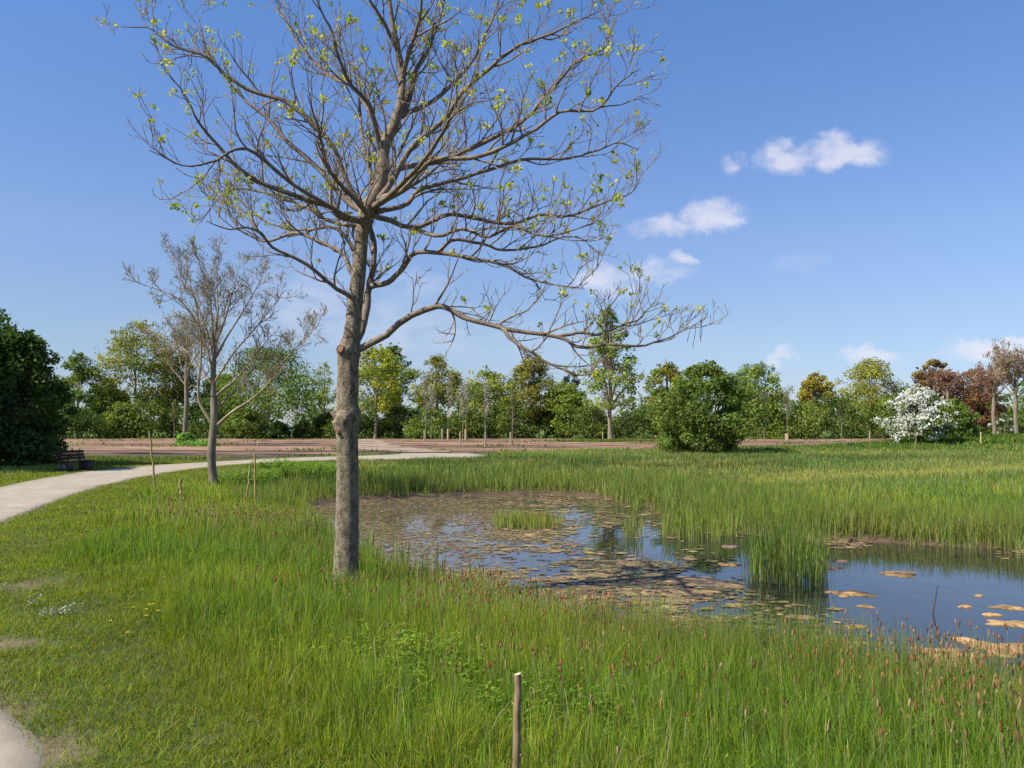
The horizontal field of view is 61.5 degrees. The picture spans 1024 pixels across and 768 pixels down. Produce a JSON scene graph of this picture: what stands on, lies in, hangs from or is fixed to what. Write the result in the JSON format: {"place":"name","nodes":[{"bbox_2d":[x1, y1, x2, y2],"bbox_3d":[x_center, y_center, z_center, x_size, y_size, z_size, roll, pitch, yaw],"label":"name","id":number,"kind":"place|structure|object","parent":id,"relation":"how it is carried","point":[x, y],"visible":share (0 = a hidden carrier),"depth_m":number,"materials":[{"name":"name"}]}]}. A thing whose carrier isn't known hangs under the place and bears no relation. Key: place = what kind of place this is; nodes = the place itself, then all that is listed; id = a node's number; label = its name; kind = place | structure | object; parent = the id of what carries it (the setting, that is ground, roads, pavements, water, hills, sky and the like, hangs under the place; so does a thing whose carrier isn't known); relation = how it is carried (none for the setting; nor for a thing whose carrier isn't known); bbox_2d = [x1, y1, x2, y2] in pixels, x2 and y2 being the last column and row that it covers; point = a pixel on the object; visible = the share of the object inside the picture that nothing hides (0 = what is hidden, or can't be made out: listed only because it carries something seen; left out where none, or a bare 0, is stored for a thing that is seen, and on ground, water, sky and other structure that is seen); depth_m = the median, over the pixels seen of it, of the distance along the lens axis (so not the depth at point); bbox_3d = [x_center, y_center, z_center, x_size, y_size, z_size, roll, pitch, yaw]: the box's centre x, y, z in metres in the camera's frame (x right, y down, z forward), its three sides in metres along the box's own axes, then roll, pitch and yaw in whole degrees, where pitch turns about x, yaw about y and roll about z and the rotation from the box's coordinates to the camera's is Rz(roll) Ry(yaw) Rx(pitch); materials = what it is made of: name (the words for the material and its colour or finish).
{"place":"outdoors","nodes":[
{"label":"outdoors","id":0,"kind":"place"},
{"bbox_2d":[0,452,484,767],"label":"path","id":1,"kind":"structure","parent":0,"point":[18,498],"depth_m":21.61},
{"bbox_2d":[358,439,449,451],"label":"sandy track","id":2,"kind":"structure","parent":0,"point":[382,444],"depth_m":60.65,"materials":[{"name":"sand"}]},
{"bbox_2d":[54,438,894,457],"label":"soil field","id":3,"kind":"structure","parent":0,"point":[266,448],"depth_m":65.57,"materials":[{"name":"soil"}]},
{"bbox_2d":[167,397,178,439],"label":"young tree","id":4,"kind":"object","parent":3,"relation":"on","point":[173,413],"visible":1,"depth_m":91.42,"materials":[{"name":"green plant"}]},
{"bbox_2d":[174,432,197,443],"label":"shrub","id":5,"kind":"object","parent":3,"relation":"on","point":[182,436],"visible":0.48,"depth_m":67.57,"materials":[{"name":"green plant"}]},
{"bbox_2d":[148,310,230,438],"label":"bare tree","id":6,"kind":"object","parent":3,"relation":"on","point":[186,395],"visible":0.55,"depth_m":69.99,"materials":[{"name":"brown plant"}]},
{"bbox_2d":[173,438,219,445],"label":"shrub","id":7,"kind":"object","parent":3,"relation":"on","point":[199,442],"visible":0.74,"depth_m":65.27,"materials":[{"name":"green plant"}]},
{"bbox_2d":[419,372,435,440],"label":"young tree","id":8,"kind":"object","parent":3,"relation":"on","point":[426,387],"visible":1,"depth_m":86.03,"materials":[{"name":"green plant"}]},
{"bbox_2d":[427,384,437,439],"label":"young tree","id":9,"kind":"object","parent":3,"relation":"on","point":[432,395],"visible":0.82,"depth_m":93.26,"materials":[{"name":"green plant"}]},
{"bbox_2d":[443,374,455,439],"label":"young tree","id":10,"kind":"object","parent":3,"relation":"on","point":[450,398],"visible":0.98,"depth_m":94.53,"materials":[{"name":"green plant"}]},
{"bbox_2d":[456,386,467,442],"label":"young tree","id":11,"kind":"object","parent":3,"relation":"on","point":[463,398],"visible":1,"depth_m":78.75,"materials":[{"name":"green plant"}]},
{"bbox_2d":[460,376,471,439],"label":"young tree","id":12,"kind":"object","parent":3,"relation":"on","point":[466,384],"visible":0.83,"depth_m":88.74,"materials":[{"name":"green plant"}]},
{"bbox_2d":[481,379,492,431],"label":"young tree","id":13,"kind":"object","parent":3,"relation":"on","point":[486,407],"visible":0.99,"depth_m":65.95,"materials":[{"name":"green plant"}]},
{"bbox_2d":[506,376,520,444],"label":"young tree","id":14,"kind":"object","parent":3,"relation":"on","point":[512,396],"visible":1,"depth_m":69.16,"materials":[{"name":"green plant"}]},
{"bbox_2d":[759,393,770,442],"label":"young tree","id":15,"kind":"object","parent":3,"relation":"on","point":[765,399],"visible":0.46,"depth_m":76.56,"materials":[{"name":"green plant"}]},
{"bbox_2d":[779,385,794,439],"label":"young tree","id":16,"kind":"object","parent":3,"relation":"on","point":[789,410],"visible":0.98,"depth_m":91.38,"materials":[{"name":"green plant"}]},
{"bbox_2d":[835,399,847,440],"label":"young tree","id":17,"kind":"object","parent":3,"relation":"on","point":[840,408],"visible":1,"depth_m":85.91,"materials":[{"name":"green plant"}]},
{"bbox_2d":[967,361,1020,433],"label":"pale trunk tree","id":18,"kind":"object","parent":3,"relation":"on","point":[988,378],"visible":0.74,"depth_m":82.89,"materials":[{"name":"brown plant"}]},
{"bbox_2d":[983,338,1023,433],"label":"pale trunk tree","id":19,"kind":"object","parent":3,"relation":"on","point":[1007,361],"visible":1,"depth_m":71.91,"materials":[{"name":"brown plant"}]},
{"bbox_2d":[0,425,1021,767],"bbox_3d":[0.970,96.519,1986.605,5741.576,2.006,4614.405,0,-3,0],"label":"ground","id":20,"kind":"structure","parent":0,"point":[50,741],"depth_m":6.12,"materials":[{"name":"plant"}]},
{"bbox_2d":[0,308,70,464],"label":"dark tree","id":21,"kind":"object","parent":20,"relation":"on","point":[7,330],"visible":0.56,"depth_m":33.39,"materials":[{"name":"green plant"}]},
{"bbox_2d":[0,329,80,464],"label":"dark tree","id":22,"kind":"object","parent":20,"relation":"on","point":[37,360],"visible":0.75,"depth_m":33.83,"materials":[{"name":"green plant"}]},
{"bbox_2d":[54,450,94,471],"bbox_3d":[-15.736,2.765,30.939,0.581,0.758,1.290,-1,-3,18],"label":"park bench","id":23,"kind":"object","parent":20,"relation":"on","point":[67,465],"visible":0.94,"depth_m":30.89,"materials":[{"name":"brown wood"}]},
{"bbox_2d":[53,403,112,438],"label":"shrub","id":24,"kind":"object","parent":20,"relation":"on","point":[75,419],"visible":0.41,"depth_m":98.92,"materials":[{"name":"green plant"}]},
{"bbox_2d":[2,578,163,617],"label":"white wildflowers","id":25,"kind":"object","parent":20,"relation":"on","point":[44,611],"visible":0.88,"depth_m":7.54,"materials":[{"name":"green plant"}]},
{"bbox_2d":[56,350,110,438],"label":"broadleaf tree","id":26,"kind":"object","parent":20,"relation":"on","point":[78,377],"visible":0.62,"depth_m":103.81,"materials":[{"name":"green plant"}]},
{"bbox_2d":[83,378,131,436],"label":"broadleaf tree","id":27,"kind":"object","parent":20,"relation":"on","point":[113,383],"visible":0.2,"depth_m":107.93,"materials":[{"name":"green plant"}]},
{"bbox_2d":[90,401,153,437],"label":"shrub","id":28,"kind":"object","parent":20,"relation":"on","point":[115,413],"visible":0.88,"depth_m":101.32,"materials":[{"name":"green plant"}]},
{"bbox_2d":[92,317,182,437],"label":"broadleaf tree","id":29,"kind":"object","parent":20,"relation":"on","point":[131,358],"visible":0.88,"depth_m":105.11,"materials":[{"name":"green plant"}]},
{"bbox_2d":[112,393,178,437],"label":"shrub","id":30,"kind":"object","parent":20,"relation":"on","point":[155,408],"visible":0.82,"depth_m":103.11,"materials":[{"name":"green plant"}]},
{"bbox_2d":[148,431,155,490],"bbox_3d":[-8.744,1.946,20.937,0.236,1.606,0.079,0,-3,0],"label":"stick","id":31,"kind":"object","parent":20,"relation":"on","point":[153,466],"visible":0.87,"depth_m":20.92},
{"bbox_2d":[138,347,196,437],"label":"broadleaf tree","id":32,"kind":"object","parent":20,"relation":"on","point":[175,394],"visible":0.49,"depth_m":109.17,"materials":[{"name":"green plant"}]},
{"bbox_2d":[165,397,247,437],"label":"shrub","id":33,"kind":"object","parent":20,"relation":"on","point":[195,424],"visible":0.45,"depth_m":104.41,"materials":[{"name":"green plant"}]},
{"bbox_2d":[191,373,246,437],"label":"broadleaf tree","id":34,"kind":"object","parent":20,"relation":"on","point":[207,383],"visible":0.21,"depth_m":109.05,"materials":[{"name":"green plant"}]},
{"bbox_2d":[121,231,329,485],"bbox_3d":[-8.458,-0.784,25.561,6.425,7.828,3.136,0,-3,0],"label":"bare tree","id":35,"kind":"object","parent":20,"relation":"on","point":[212,418],"visible":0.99,"depth_m":25.56,"materials":[{"name":"brown plant"}]},
{"bbox_2d":[218,408,270,438],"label":"shrub","id":36,"kind":"object","parent":20,"relation":"on","point":[239,423],"visible":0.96,"depth_m":100.07,"materials":[{"name":"green plant"}]},
{"bbox_2d":[254,453,256,503],"bbox_3d":[-5.936,2.338,19.898,0.094,1.480,0.070,0,-3,0],"label":"stick","id":37,"kind":"object","parent":20,"relation":"on","point":[255,481],"visible":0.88,"depth_m":19.89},
{"bbox_2d":[200,343,332,436],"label":"broadleaf tree","id":38,"kind":"object","parent":20,"relation":"on","point":[290,394],"visible":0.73,"depth_m":102.87,"materials":[{"name":"green plant"}]},
{"bbox_2d":[217,458,335,483],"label":"broadleaf weeds","id":39,"kind":"object","parent":20,"relation":"on","point":[285,469],"visible":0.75,"depth_m":28.66,"materials":[{"name":"green plant"}]},
{"bbox_2d":[263,421,291,438],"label":"shrub","id":40,"kind":"object","parent":20,"relation":"on","point":[278,429],"visible":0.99,"depth_m":100.11,"materials":[{"name":"green plant"}]},
{"bbox_2d":[291,420,314,438],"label":"shrub","id":41,"kind":"object","parent":20,"relation":"on","point":[302,429],"visible":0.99,"depth_m":102.41,"materials":[{"name":"green plant"}]},
{"bbox_2d":[310,411,332,438],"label":"shrub","id":42,"kind":"object","parent":20,"relation":"on","point":[322,419],"visible":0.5,"depth_m":104.40,"materials":[{"name":"green plant"}]},
{"bbox_2d":[309,360,335,416],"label":"broadleaf tree","id":43,"kind":"object","parent":20,"relation":"on","point":[324,393],"visible":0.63,"depth_m":111.79,"materials":[{"name":"green plant"}]},
{"bbox_2d":[321,413,388,438],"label":"shrub","id":44,"kind":"object","parent":20,"relation":"on","point":[367,423],"visible":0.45,"depth_m":101.87,"materials":[{"name":"green plant"}]},
{"bbox_2d":[336,344,409,438],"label":"broadleaf tree","id":45,"kind":"object","parent":20,"relation":"on","point":[370,371],"visible":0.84,"depth_m":100.47,"materials":[{"name":"green plant"}]},
{"bbox_2d":[267,618,495,717],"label":"broadleaf weeds","id":46,"kind":"object","parent":20,"relation":"on","point":[406,640],"visible":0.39,"depth_m":6.10,"materials":[{"name":"green plant"}]},
{"bbox_2d":[369,342,418,437],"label":"broadleaf tree","id":47,"kind":"object","parent":20,"relation":"on","point":[398,356],"visible":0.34,"depth_m":111.77,"materials":[{"name":"green plant"}]},
{"bbox_2d":[369,404,424,438],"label":"shrub","id":48,"kind":"object","parent":20,"relation":"on","point":[391,418],"visible":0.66,"depth_m":103.89,"materials":[{"name":"green plant"}]},
{"bbox_2d":[94,0,728,586],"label":"budding tree","id":49,"kind":"object","parent":20,"relation":"on","point":[346,416],"visible":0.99,"depth_m":10.83,"materials":[{"name":"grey plant"}]},
{"bbox_2d":[400,409,461,438],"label":"shrub","id":50,"kind":"object","parent":20,"relation":"on","point":[416,429],"visible":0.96,"depth_m":98.73,"materials":[{"name":"green plant"}]},
{"bbox_2d":[408,354,464,410],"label":"broadleaf tree","id":51,"kind":"object","parent":20,"relation":"on","point":[441,388],"visible":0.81,"depth_m":107.58,"materials":[{"name":"green plant"}]},
{"bbox_2d":[444,405,494,438],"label":"shrub","id":52,"kind":"object","parent":20,"relation":"on","point":[475,428],"visible":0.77,"depth_m":100.80,"materials":[{"name":"green plant"}]},
{"bbox_2d":[451,365,520,437],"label":"broadleaf tree","id":53,"kind":"object","parent":20,"relation":"on","point":[498,389],"visible":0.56,"depth_m":105.16,"materials":[{"name":"green plant"}]},
{"bbox_2d":[483,399,538,438],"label":"shrub","id":54,"kind":"object","parent":20,"relation":"on","point":[505,423],"visible":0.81,"depth_m":102.58,"materials":[{"name":"green plant"}]},
{"bbox_2d":[0,550,1023,767],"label":"meadow grass","id":55,"kind":"structure","parent":20,"relation":"on","point":[341,705],"depth_m":5.51,"materials":[{"name":"plant"}]},
{"bbox_2d":[0,443,1023,613],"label":"distant meadow grass","id":56,"kind":"structure","parent":20,"relation":"on","point":[990,471],"depth_m":22.24,"materials":[{"name":"plant"}]},
{"bbox_2d":[509,667,524,767],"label":"cut stake","id":57,"kind":"object","parent":20,"relation":"on","point":[517,755],"visible":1,"depth_m":3.67,"materials":[{"name":"brown wood"}]},
{"bbox_2d":[501,354,561,437],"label":"broadleaf tree","id":58,"kind":"object","parent":20,"relation":"on","point":[536,388],"visible":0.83,"depth_m":104.29,"materials":[{"name":"green plant"}]},
{"bbox_2d":[71,491,1023,767],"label":"meadow herbs","id":59,"kind":"object","parent":20,"relation":"on","point":[467,633],"visible":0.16,"depth_m":7.41,"materials":[{"name":"green plant"}]},
{"bbox_2d":[523,407,577,437],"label":"shrub","id":60,"kind":"object","parent":20,"relation":"on","point":[539,421],"visible":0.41,"depth_m":105.17,"materials":[{"name":"green plant"}]},
{"bbox_2d":[92,386,1023,434],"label":"woods","id":61,"kind":"object","parent":20,"relation":"on","point":[1003,397],"visible":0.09,"depth_m":151.44,"materials":[{"name":"green plant"}]},
{"bbox_2d":[544,380,591,438],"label":"broadleaf tree","id":62,"kind":"object","parent":20,"relation":"on","point":[567,396],"visible":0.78,"depth_m":102.89,"materials":[{"name":"green plant"}]},
{"bbox_2d":[560,371,586,413],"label":"conifer","id":63,"kind":"object","parent":20,"relation":"on","point":[567,379],"visible":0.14,"depth_m":159.86,"materials":[{"name":"green plant"}]},
{"bbox_2d":[415,650,738,763],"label":"broadleaf weeds","id":64,"kind":"object","parent":20,"relation":"on","point":[548,696],"visible":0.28,"depth_m":5.09,"materials":[{"name":"green plant"}]},
{"bbox_2d":[553,403,621,438],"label":"shrub","id":65,"kind":"object","parent":20,"relation":"on","point":[595,428],"visible":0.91,"depth_m":100.01,"materials":[{"name":"green plant"}]},
{"bbox_2d":[579,306,641,438],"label":"broadleaf tree","id":66,"kind":"object","parent":20,"relation":"on","point":[608,396],"visible":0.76,"depth_m":89.76,"materials":[{"name":"green plant"}]},
{"bbox_2d":[603,407,676,438],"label":"shrub","id":67,"kind":"object","parent":20,"relation":"on","point":[641,418],"visible":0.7,"depth_m":101.62,"materials":[{"name":"green plant"}]},
{"bbox_2d":[642,359,686,410],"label":"broadleaf tree","id":68,"kind":"object","parent":20,"relation":"on","point":[668,372],"visible":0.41,"depth_m":105.56,"materials":[{"name":"green plant"}]},
{"bbox_2d":[646,359,774,452],"bbox_3d":[10.809,1.258,47.015,7.539,5.321,7.180,-2,-4,39],"label":"bush","id":69,"kind":"object","parent":20,"relation":"on","point":[693,415],"visible":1,"depth_m":45.75,"materials":[{"name":"green plant"}]},
{"bbox_2d":[722,360,788,438],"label":"broadleaf tree","id":70,"kind":"object","parent":20,"relation":"on","point":[756,372],"visible":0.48,"depth_m":98.64,"materials":[{"name":"green plant"}]},
{"bbox_2d":[753,396,825,438],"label":"shrub","id":71,"kind":"object","parent":20,"relation":"on","point":[800,411],"visible":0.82,"depth_m":98.58,"materials":[{"name":"green plant"}]},
{"bbox_2d":[793,370,835,430],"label":"broadleaf tree","id":72,"kind":"object","parent":20,"relation":"on","point":[812,385],"visible":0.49,"depth_m":108.73,"materials":[{"name":"yellow plant"}]},
{"bbox_2d":[791,392,879,438],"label":"shrub","id":73,"kind":"object","parent":20,"relation":"on","point":[829,406],"visible":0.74,"depth_m":100.69,"materials":[{"name":"green plant"}]},
{"bbox_2d":[686,673,1010,735],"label":"broadleaf weeds","id":74,"kind":"object","parent":20,"relation":"on","point":[847,696],"visible":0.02,"depth_m":5.66,"materials":[{"name":"green plant"}]},
{"bbox_2d":[830,356,909,435],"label":"broadleaf tree","id":75,"kind":"object","parent":20,"relation":"on","point":[878,370],"visible":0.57,"depth_m":106.08,"materials":[{"name":"green plant"}]},
{"bbox_2d":[827,392,914,438],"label":"shrub","id":76,"kind":"object","parent":20,"relation":"on","point":[869,411],"visible":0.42,"depth_m":102.93,"materials":[{"name":"green plant"}]},
{"bbox_2d":[870,384,966,443],"bbox_3d":[26.533,2.015,56.181,4.361,3.965,5.863,2,-3,-29],"label":"flowering bush","id":77,"kind":"object","parent":20,"relation":"on","point":[924,411],"visible":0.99,"depth_m":55.13,"materials":[{"name":"white plant"}]},
{"bbox_2d":[910,358,955,401],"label":"broadleaf tree","id":78,"kind":"object","parent":20,"relation":"on","point":[921,376],"visible":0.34,"depth_m":105.75,"materials":[{"name":"brown plant"}]},
{"bbox_2d":[925,368,963,398],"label":"reddish tree","id":79,"kind":"object","parent":20,"relation":"on","point":[948,378],"visible":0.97,"depth_m":99.97,"materials":[{"name":"brown plant"}]},
{"bbox_2d":[944,398,980,436],"bbox_3d":[30.586,2.430,59.981,3.918,2.933,4.037,0,-3,0],"label":"green bush","id":80,"kind":"object","parent":20,"relation":"on","point":[966,418],"visible":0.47,"depth_m":58.95,"materials":[{"name":"green plant"}]},
{"bbox_2d":[945,368,1009,434],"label":"broadleaf tree","id":81,"kind":"object","parent":20,"relation":"on","point":[974,397],"visible":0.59,"depth_m":100.08,"materials":[{"name":"brown plant"}]},
{"bbox_2d":[976,405,1023,434],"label":"shrub","id":82,"kind":"object","parent":20,"relation":"on","point":[987,430],"visible":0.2,"depth_m":104.86,"materials":[{"name":"green plant"}]},
{"bbox_2d":[987,413,1018,433],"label":"shrub","id":83,"kind":"object","parent":20,"relation":"on","point":[1007,426],"visible":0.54,"depth_m":95.64,"materials":[{"name":"green plant"}]},
{"bbox_2d":[1002,381,1023,422],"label":"broadleaf tree","id":84,"kind":"object","parent":20,"relation":"on","point":[1020,399],"visible":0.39,"depth_m":112.27,"materials":[{"name":"green plant"}]},
{"bbox_2d":[0,0,1023,424],"label":"sky","id":85,"kind":"structure","parent":0,"point":[844,177],"materials":[{"name":"blue"}]},
{"bbox_2d":[60,432,1023,456],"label":"verge grass","id":86,"kind":"structure","parent":0,"point":[973,440],"depth_m":55.12,"materials":[{"name":"plant"}]},
{"bbox_2d":[312,495,1023,689],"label":"pond water","id":87,"kind":"structure","parent":0,"point":[956,577],"depth_m":13.71,"materials":[{"name":"liquid"}]},
{"bbox_2d":[492,506,566,529],"bbox_3d":[0.401,2.955,19.113,1.720,0.518,1.204,0,-3,0],"label":"reed clump","id":88,"kind":"object","parent":87,"relation":"on","point":[513,519],"visible":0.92,"depth_m":19.00,"materials":[{"name":"green plant"}]},
{"bbox_2d":[110,489,1023,767],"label":"seed heads","id":89,"kind":"object","parent":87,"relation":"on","point":[922,665],"visible":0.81,"depth_m":6.20,"materials":[{"name":"plant"}]},
{"bbox_2d":[211,459,1023,558],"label":"reed bed","id":90,"kind":"object","parent":87,"relation":"on","point":[692,486],"visible":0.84,"depth_m":21.95,"materials":[{"name":"green plant"}]},
{"bbox_2d":[620,507,642,539],"bbox_3d":[2.443,2.821,17.458,0.464,0.628,0.942,0,-3,0],"label":"reed clump","id":91,"kind":"object","parent":87,"relation":"on","point":[631,533],"visible":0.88,"depth_m":17.35,"materials":[{"name":"green plant"}]},
{"bbox_2d":[296,506,1012,683],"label":"water flag leaves","id":92,"kind":"object","parent":87,"relation":"on","point":[395,543],"visible":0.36,"depth_m":12.12,"materials":[{"name":"green plant"}]},
{"bbox_2d":[312,494,1023,645],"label":"floating leaves","id":93,"kind":"object","parent":87,"relation":"on","point":[597,575],"visible":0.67,"depth_m":14.57,"materials":[{"name":"plant"}]},
{"bbox_2d":[660,497,740,541],"bbox_3d":[3.860,2.761,17.756,1.667,0.774,2.239,0,-3,0],"label":"reed clump","id":94,"kind":"object","parent":87,"relation":"on","point":[691,526],"visible":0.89,"depth_m":17.53,"materials":[{"name":"green plant"}]},
{"bbox_2d":[665,576,746,587],"bbox_3d":[2.749,2.854,12.449,1.167,0.036,1.014,0,-3,0],"label":"weed mat","id":95,"kind":"object","parent":87,"relation":"on","point":[703,581],"visible":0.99,"depth_m":12.35,"materials":[{"name":"plant"}]},
{"bbox_2d":[731,508,839,589],"bbox_3d":[4.086,2.330,12.787,1.578,1.162,1.903,0,-3,0],"label":"reed clump","id":96,"kind":"object","parent":87,"relation":"on","point":[790,557],"visible":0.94,"depth_m":12.45,"materials":[{"name":"green plant"}]},
{"bbox_2d":[824,590,879,596],"bbox_3d":[4.576,2.813,11.585,0.630,0.036,0.501,1,-3,-12],"label":"weed mat","id":97,"kind":"object","parent":87,"relation":"on","point":[846,593],"visible":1,"depth_m":11.50,"materials":[{"name":"plant"}]},
{"bbox_2d":[879,571,916,577],"bbox_3d":[5.904,2.888,13.153,0.557,0.036,0.680,-2,-3,38],"label":"weed mat","id":98,"kind":"object","parent":87,"relation":"on","point":[905,574],"visible":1,"depth_m":13.04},
{"bbox_2d":[919,648,995,668],"bbox_3d":[4.302,2.661,8.406,0.763,0.036,0.907,-2,-3,33],"label":"weed mat","id":99,"kind":"object","parent":87,"relation":"on","point":[954,652],"visible":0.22,"depth_m":8.45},
{"bbox_2d":[962,641,1021,657],"bbox_3d":[5.000,2.676,8.714,0.712,0.036,0.690,0,-3,0],"label":"weed mat","id":100,"kind":"object","parent":87,"relation":"on","point":[1011,645],"visible":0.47,"depth_m":8.73,"materials":[{"name":"plant"}]},
{"bbox_2d":[986,620,1023,627],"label":"weed mat","id":101,"kind":"object","parent":87,"relation":"on","point":[1015,623],"visible":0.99,"depth_m":9.80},
{"bbox_2d":[988,604,1023,610],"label":"weed mat","id":102,"kind":"object","parent":87,"relation":"on","point":[1002,606],"visible":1,"depth_m":10.66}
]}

